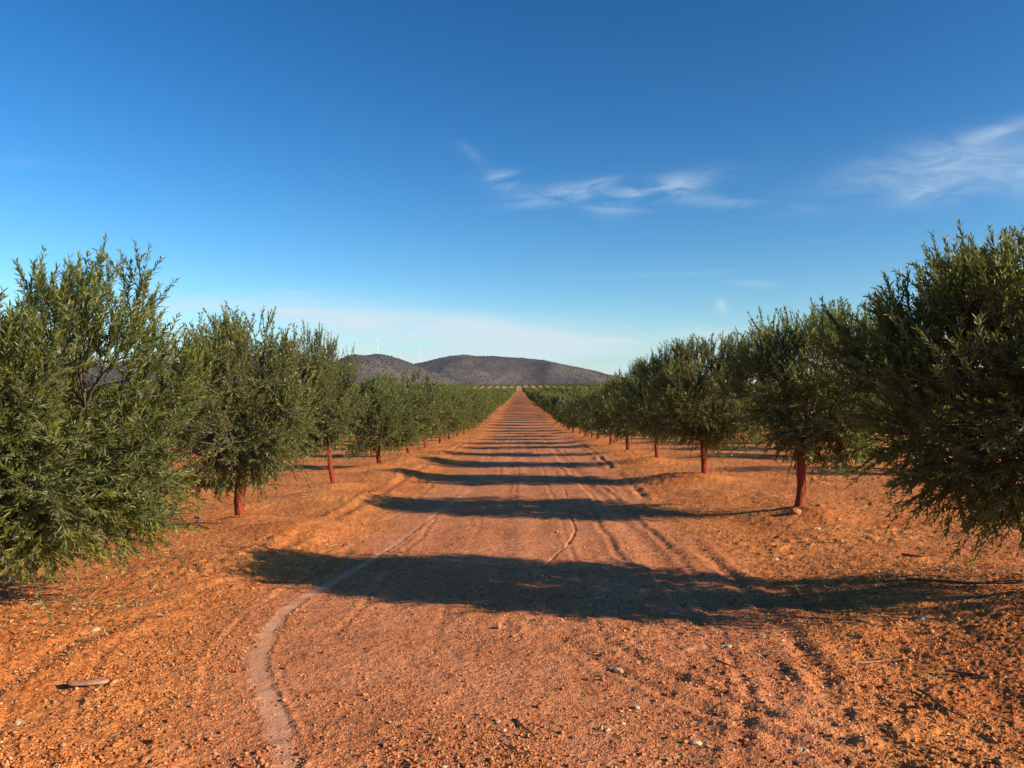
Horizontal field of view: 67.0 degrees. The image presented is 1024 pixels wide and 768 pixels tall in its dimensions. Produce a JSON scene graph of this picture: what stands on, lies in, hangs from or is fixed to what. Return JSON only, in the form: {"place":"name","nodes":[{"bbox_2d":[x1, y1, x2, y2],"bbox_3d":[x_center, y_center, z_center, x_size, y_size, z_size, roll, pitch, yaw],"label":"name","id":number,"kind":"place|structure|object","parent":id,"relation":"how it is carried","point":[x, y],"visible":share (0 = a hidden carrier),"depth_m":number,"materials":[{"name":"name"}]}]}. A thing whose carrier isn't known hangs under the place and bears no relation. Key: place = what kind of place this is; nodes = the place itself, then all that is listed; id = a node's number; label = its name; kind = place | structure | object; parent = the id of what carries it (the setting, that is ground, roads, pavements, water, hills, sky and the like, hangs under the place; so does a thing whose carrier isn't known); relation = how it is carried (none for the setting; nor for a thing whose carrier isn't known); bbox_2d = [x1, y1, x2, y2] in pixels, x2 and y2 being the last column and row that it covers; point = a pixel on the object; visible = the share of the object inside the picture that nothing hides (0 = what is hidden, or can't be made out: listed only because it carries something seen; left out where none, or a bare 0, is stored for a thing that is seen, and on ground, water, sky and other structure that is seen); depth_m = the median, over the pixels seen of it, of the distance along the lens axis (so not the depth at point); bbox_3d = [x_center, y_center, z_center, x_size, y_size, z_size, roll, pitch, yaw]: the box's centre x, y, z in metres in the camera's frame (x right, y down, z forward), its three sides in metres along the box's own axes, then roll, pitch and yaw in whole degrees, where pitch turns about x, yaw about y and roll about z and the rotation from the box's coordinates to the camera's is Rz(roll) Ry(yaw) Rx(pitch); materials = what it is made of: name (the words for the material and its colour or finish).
{"place":"outdoors","nodes":[
{"label":"outdoors","id":0,"kind":"place"},
{"bbox_2d":[30,354,619,385],"bbox_3d":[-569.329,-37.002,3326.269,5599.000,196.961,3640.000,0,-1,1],"label":"hills","id":1,"kind":"structure","parent":0,"point":[552,371],"depth_m":3077.32,"materials":[{"name":"grey stone"}]},
{"bbox_2d":[32,353,620,385],"bbox_3d":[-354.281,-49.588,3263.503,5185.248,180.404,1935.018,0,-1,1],"label":"hill scrub","id":2,"kind":"object","parent":1,"relation":"on","point":[595,381],"visible":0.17,"depth_m":3064.27,"materials":[{"name":"green plant"}]},
{"bbox_2d":[0,386,1023,767],"bbox_3d":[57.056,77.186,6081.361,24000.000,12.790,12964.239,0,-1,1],"label":"ground","id":3,"kind":"structure","parent":0,"point":[522,434],"depth_m":5.30,"materials":[{"name":"red soil"}]},
{"bbox_2d":[14,719,23,724],"bbox_3d":[-2.340,1.607,3.668,0.048,0.030,0.041,2,4,38],"label":"pebble","id":4,"kind":"object","parent":3,"relation":"on","point":[18,722],"visible":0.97,"depth_m":3.66,"materials":[{"name":"beige stone"}]},
{"bbox_2d":[67,678,108,685],"bbox_3d":[-2.294,1.609,4.184,0.210,0.024,0.080,2,-1,-10],"label":"bark piece","id":5,"kind":"object","parent":3,"relation":"on","point":[95,681],"visible":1,"depth_m":4.16,"materials":[{"name":"wood"}]},
{"bbox_2d":[90,627,99,631],"bbox_3d":[-2.798,1.648,5.182,0.055,0.034,0.073,-3,0,22],"label":"stone","id":6,"kind":"object","parent":3,"relation":"on","point":[95,629],"visible":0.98,"depth_m":5.17,"materials":[{"name":"beige stone"}]},
{"bbox_2d":[67,383,147,458],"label":"olive tree","id":7,"kind":"object","parent":3,"relation":"on","point":[111,387],"visible":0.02,"depth_m":20.59,"materials":[{"name":"green plant"}]},
{"bbox_2d":[0,233,243,620],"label":"olive tree","id":8,"kind":"object","parent":3,"relation":"on","point":[43,502],"visible":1,"depth_m":4.94,"materials":[{"name":"green plant"}]},
{"bbox_2d":[159,389,226,458],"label":"olive tree","id":9,"kind":"object","parent":3,"relation":"on","point":[200,429],"visible":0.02,"depth_m":25.64,"materials":[{"name":"green plant"}]},
{"bbox_2d":[194,516,209,528],"bbox_3d":[-3.984,1.776,9.903,0.333,0.095,1.406,1,-1,-40],"label":"stick","id":10,"kind":"object","parent":3,"relation":"on","point":[197,518],"visible":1,"depth_m":9.78,"materials":[{"name":"grey wood"}]},
{"bbox_2d":[96,300,336,515],"bbox_3d":[-3.814,0.372,10.248,3.084,2.965,3.206,0,-1,9],"label":"olive tree","id":11,"kind":"object","parent":3,"relation":"on","point":[254,448],"visible":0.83,"depth_m":9.87,"materials":[{"name":"green plant"}]},
{"bbox_2d":[260,318,377,482],"bbox_3d":[-3.852,0.383,15.330,2.395,3.415,2.159,0,-1,-5],"label":"olive tree","id":12,"kind":"object","parent":3,"relation":"on","point":[339,406],"visible":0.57,"depth_m":15.09,"materials":[{"name":"green plant"}]},
{"bbox_2d":[322,372,431,463],"bbox_3d":[-3.674,0.918,20.366,3.024,2.556,3.143,0,-1,-14],"label":"olive tree","id":13,"kind":"object","parent":3,"relation":"on","point":[387,427],"visible":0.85,"depth_m":20.04,"materials":[{"name":"green plant"}]},
{"bbox_2d":[361,367,448,452],"bbox_3d":[-3.601,0.894,25.501,3.063,2.968,3.146,0,-1,7],"label":"olive tree","id":14,"kind":"object","parent":3,"relation":"on","point":[425,402],"visible":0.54,"depth_m":25.32,"materials":[{"name":"green plant"}]},
{"bbox_2d":[66,383,754,394],"bbox_3d":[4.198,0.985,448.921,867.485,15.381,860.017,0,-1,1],"label":"distant orchard","id":15,"kind":"object","parent":3,"relation":"on","point":[557,388],"visible":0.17,"depth_m":494.78,"materials":[{"name":"green plant"}]},
{"bbox_2d":[393,381,456,447],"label":"olive tree","id":16,"kind":"object","parent":3,"relation":"on","point":[441,423],"visible":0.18,"depth_m":30.53,"materials":[{"name":"green plant"}]},
{"bbox_2d":[426,384,469,442],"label":"olive tree","id":17,"kind":"object","parent":3,"relation":"on","point":[462,415],"visible":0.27,"depth_m":35.59,"materials":[{"name":"green plant"}]},
{"bbox_2d":[444,387,473,438],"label":"olive tree","id":18,"kind":"object","parent":3,"relation":"on","point":[468,424],"visible":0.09,"depth_m":40.62,"materials":[{"name":"green plant"}]},
{"bbox_2d":[450,394,480,435],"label":"olive tree","id":19,"kind":"object","parent":3,"relation":"on","point":[474,424],"visible":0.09,"depth_m":46.04,"materials":[{"name":"green plant"}]},
{"bbox_2d":[452,389,486,433],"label":"olive tree","id":20,"kind":"object","parent":3,"relation":"on","point":[475,403],"visible":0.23,"depth_m":50.70,"materials":[{"name":"green plant"}]},
{"bbox_2d":[467,393,489,431],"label":"olive tree","id":21,"kind":"object","parent":3,"relation":"on","point":[486,410],"visible":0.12,"depth_m":56.05,"materials":[{"name":"green plant"}]},
{"bbox_2d":[465,395,493,423],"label":"olive tree","id":22,"kind":"object","parent":3,"relation":"on","point":[486,404],"visible":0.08,"depth_m":61.42,"materials":[{"name":"green plant"}]},
{"bbox_2d":[464,391,494,419],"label":"olive tree","id":23,"kind":"object","parent":3,"relation":"on","point":[483,396],"visible":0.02,"depth_m":66.19,"materials":[{"name":"green plant"}]},
{"bbox_2d":[480,392,495,414],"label":"olive tree","id":24,"kind":"object","parent":3,"relation":"on","point":[491,397],"visible":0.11,"depth_m":81.69,"materials":[{"name":"green plant"}]},
{"bbox_2d":[479,391,499,408],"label":"olive tree","id":25,"kind":"object","parent":3,"relation":"on","point":[495,398],"visible":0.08,"depth_m":91.61,"materials":[{"name":"green plant"}]},
{"bbox_2d":[486,392,497,410],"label":"olive tree","id":26,"kind":"object","parent":3,"relation":"on","point":[493,396],"visible":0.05,"depth_m":87.01,"materials":[{"name":"green plant"}]},
{"bbox_2d":[499,392,508,404],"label":"olive tree","id":27,"kind":"object","parent":3,"relation":"on","point":[503,397],"visible":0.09,"depth_m":121.91,"materials":[{"name":"green plant"}]},
{"bbox_2d":[503,742,518,753],"bbox_3d":[-0.003,1.552,3.291,0.012,0.011,0.118,1,-1,-34],"label":"stick","id":28,"kind":"object","parent":3,"relation":"on","point":[506,745],"visible":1,"depth_m":3.30,"materials":[{"name":"wood"}]},
{"bbox_2d":[0,461,1022,767],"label":"soil clods","id":29,"kind":"object","parent":3,"relation":"on","point":[260,759],"visible":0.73,"depth_m":3.91,"materials":[{"name":"brown soil"}]},
{"bbox_2d":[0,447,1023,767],"bbox_3d":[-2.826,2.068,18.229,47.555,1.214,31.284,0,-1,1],"label":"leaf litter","id":30,"kind":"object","parent":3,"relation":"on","point":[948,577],"visible":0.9,"depth_m":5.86,"materials":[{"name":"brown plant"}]},
{"bbox_2d":[516,717,534,734],"bbox_3d":[0.055,1.557,3.514,0.028,0.010,0.200,0,-1,-20],"label":"stick","id":31,"kind":"object","parent":3,"relation":"on","point":[519,723],"visible":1,"depth_m":3.52,"materials":[{"name":"wood"}]},
{"bbox_2d":[538,393,547,407],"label":"olive tree","id":32,"kind":"object","parent":3,"relation":"on","point":[541,397],"visible":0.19,"depth_m":91.37,"materials":[{"name":"green plant"}]},
{"bbox_2d":[535,392,551,408],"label":"olive tree","id":33,"kind":"object","parent":3,"relation":"on","point":[539,399],"visible":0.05,"depth_m":96.26,"materials":[{"name":"green plant"}]},
{"bbox_2d":[539,393,549,413],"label":"olive tree","id":34,"kind":"object","parent":3,"relation":"on","point":[545,398],"visible":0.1,"depth_m":76.05,"materials":[{"name":"green plant"}]},
{"bbox_2d":[533,389,557,403],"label":"olive tree","id":35,"kind":"object","parent":3,"relation":"on","point":[541,392],"visible":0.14,"depth_m":101.64,"materials":[{"name":"green plant"}]},
{"bbox_2d":[543,390,564,421],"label":"olive tree","id":36,"kind":"object","parent":3,"relation":"on","point":[550,401],"visible":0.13,"depth_m":70.85,"materials":[{"name":"green plant"}]},
{"bbox_2d":[548,393,571,426],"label":"olive tree","id":37,"kind":"object","parent":3,"relation":"on","point":[555,399],"visible":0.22,"depth_m":60.75,"materials":[{"name":"green plant"}]},
{"bbox_2d":[549,392,573,429],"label":"olive tree","id":38,"kind":"object","parent":3,"relation":"on","point":[562,399],"visible":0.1,"depth_m":55.52,"materials":[{"name":"green plant"}]},
{"bbox_2d":[552,399,574,432],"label":"olive tree","id":39,"kind":"object","parent":3,"relation":"on","point":[561,419],"visible":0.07,"depth_m":50.59,"materials":[{"name":"green plant"}]},
{"bbox_2d":[556,400,589,433],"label":"olive tree","id":40,"kind":"object","parent":3,"relation":"on","point":[560,413],"visible":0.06,"depth_m":45.35,"materials":[{"name":"green plant"}]},
{"bbox_2d":[559,392,607,435],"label":"olive tree","id":41,"kind":"object","parent":3,"relation":"on","point":[574,422],"visible":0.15,"depth_m":40.43,"materials":[{"name":"green plant"}]},
{"bbox_2d":[564,382,619,438],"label":"olive tree","id":42,"kind":"object","parent":3,"relation":"on","point":[580,397],"visible":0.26,"depth_m":35.29,"materials":[{"name":"green plant"}]},
{"bbox_2d":[573,378,628,444],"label":"olive tree","id":43,"kind":"object","parent":3,"relation":"on","point":[589,424],"visible":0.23,"depth_m":30.10,"materials":[{"name":"green plant"}]},
{"bbox_2d":[613,667,622,673],"bbox_3d":[0.584,1.573,4.236,0.058,0.032,0.056,0,-1,11],"label":"stone","id":44,"kind":"object","parent":3,"relation":"on","point":[618,670],"visible":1,"depth_m":4.22,"materials":[{"name":"beige stone"}]},
{"bbox_2d":[587,367,654,449],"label":"olive tree","id":45,"kind":"object","parent":3,"relation":"on","point":[613,392],"visible":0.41,"depth_m":24.91,"materials":[{"name":"green plant"}]},
{"bbox_2d":[613,353,708,457],"bbox_3d":[3.899,0.573,20.024,2.606,2.862,3.215,0,-1,2],"label":"olive tree","id":46,"kind":"object","parent":3,"relation":"on","point":[632,405],"visible":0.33,"depth_m":20.01,"materials":[{"name":"green plant"}]},
{"bbox_2d":[690,739,701,745],"bbox_3d":[0.794,1.547,3.333,0.052,0.022,0.031,-3,-4,19],"label":"pebble","id":47,"kind":"object","parent":3,"relation":"on","point":[695,742],"visible":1,"depth_m":3.33,"materials":[{"name":"stone"}]},
{"bbox_2d":[630,330,794,472],"bbox_3d":[3.871,0.377,14.989,2.712,2.883,3.346,0,-1,-21],"label":"olive tree","id":48,"kind":"object","parent":3,"relation":"on","point":[714,427],"visible":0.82,"depth_m":14.85,"materials":[{"name":"green plant"}]},
{"bbox_2d":[715,659,735,668],"bbox_3d":[1.193,1.557,4.293,0.026,0.015,0.166,0,-1,-26],"label":"stick","id":49,"kind":"object","parent":3,"relation":"on","point":[716,660],"visible":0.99,"depth_m":4.32,"materials":[{"name":"brown wood"}]},
{"bbox_2d":[733,381,780,436],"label":"olive tree","id":50,"kind":"object","parent":3,"relation":"on","point":[753,402],"visible":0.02,"depth_m":35.23,"materials":[{"name":"green plant"}]},
{"bbox_2d":[788,508,800,514],"bbox_3d":[3.504,1.590,9.572,0.154,0.106,0.143,-1,-1,43],"label":"stone","id":51,"kind":"object","parent":3,"relation":"on","point":[796,511],"visible":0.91,"depth_m":9.53,"materials":[{"name":"beige stone"}]},
{"bbox_2d":[799,746,808,751],"bbox_3d":[1.225,1.539,3.244,0.037,0.029,0.049,-4,-1,35],"label":"pebble","id":52,"kind":"object","parent":3,"relation":"on","point":[803,749],"visible":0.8,"depth_m":3.24,"materials":[{"name":"beige stone"}]},
{"bbox_2d":[706,296,936,506],"bbox_3d":[4.050,0.257,9.957,2.992,2.853,2.782,0,-1,-2],"label":"olive tree","id":53,"kind":"object","parent":3,"relation":"on","point":[769,356],"visible":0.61,"depth_m":9.67,"materials":[{"name":"green plant"}]},
{"bbox_2d":[860,659,912,663],"bbox_3d":[2.082,1.543,4.314,0.309,0.016,0.040,0,-1,-7],"label":"stick","id":54,"kind":"object","parent":3,"relation":"on","point":[880,661],"visible":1,"depth_m":4.32,"materials":[{"name":"beige wood"}]},
{"bbox_2d":[797,219,1023,569],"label":"olive tree","id":55,"kind":"object","parent":3,"relation":"on","point":[980,296],"visible":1,"depth_m":4.91,"materials":[{"name":"green plant"}]},
{"bbox_2d":[901,553,921,556],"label":"stick","id":56,"kind":"object","parent":3,"relation":"on","point":[905,554],"visible":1,"depth_m":6.99,"materials":[{"name":"brown wood"}]},
{"bbox_2d":[883,572,941,586],"bbox_3d":[2.967,1.450,5.826,0.198,0.082,0.551,0,-1,-25],"label":"stick","id":57,"kind":"object","parent":3,"relation":"on","point":[905,577],"visible":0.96,"depth_m":5.92,"materials":[{"name":"brown wood"}]},
{"bbox_2d":[916,615,926,619],"bbox_3d":[2.664,1.519,5.027,0.065,0.034,0.059,3,0,-37],"label":"stone","id":58,"kind":"object","parent":3,"relation":"on","point":[921,617],"visible":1,"depth_m":5.01,"materials":[{"name":"grey stone"}]},
{"bbox_2d":[916,688,959,715],"bbox_3d":[2.038,1.525,3.712,0.032,0.018,0.333,0,-1,-1],"label":"stick","id":59,"kind":"object","parent":3,"relation":"on","point":[930,696],"visible":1,"depth_m":3.72,"materials":[{"name":"wood"}]},
{"bbox_2d":[889,384,991,448],"bbox_3d":[10.969,0.647,20.033,2.800,2.722,2.693,0,-1,-9],"label":"olive tree","id":60,"kind":"object","parent":3,"relation":"on","point":[943,417],"visible":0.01,"depth_m":19.58,"materials":[{"name":"green plant"}]},
{"bbox_2d":[906,577,1023,584],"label":"stick","id":61,"kind":"object","parent":3,"relation":"on","point":[959,582],"visible":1,"depth_m":5.61,"materials":[{"name":"brown wood"}]},
{"bbox_2d":[944,669,987,677],"bbox_3d":[2.354,1.500,4.010,0.201,0.029,0.029,-1,-1,44],"label":"stick","id":62,"kind":"object","parent":3,"relation":"on","point":[956,671],"visible":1,"depth_m":4.02,"materials":[{"name":"wood"}]},
{"bbox_2d":[956,395,1004,421],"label":"olive tree","id":63,"kind":"object","parent":3,"relation":"on","point":[972,412],"visible":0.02,"depth_m":30.17,"materials":[{"name":"green plant"}]},
{"bbox_2d":[0,457,1023,767],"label":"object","id":64,"kind":"structure","parent":0,"point":[266,749],"depth_m":4.31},
{"bbox_2d":[0,0,1023,383],"label":"sky","id":65,"kind":"structure","parent":0,"point":[594,185],"materials":[{"name":"blue"}]}
]}

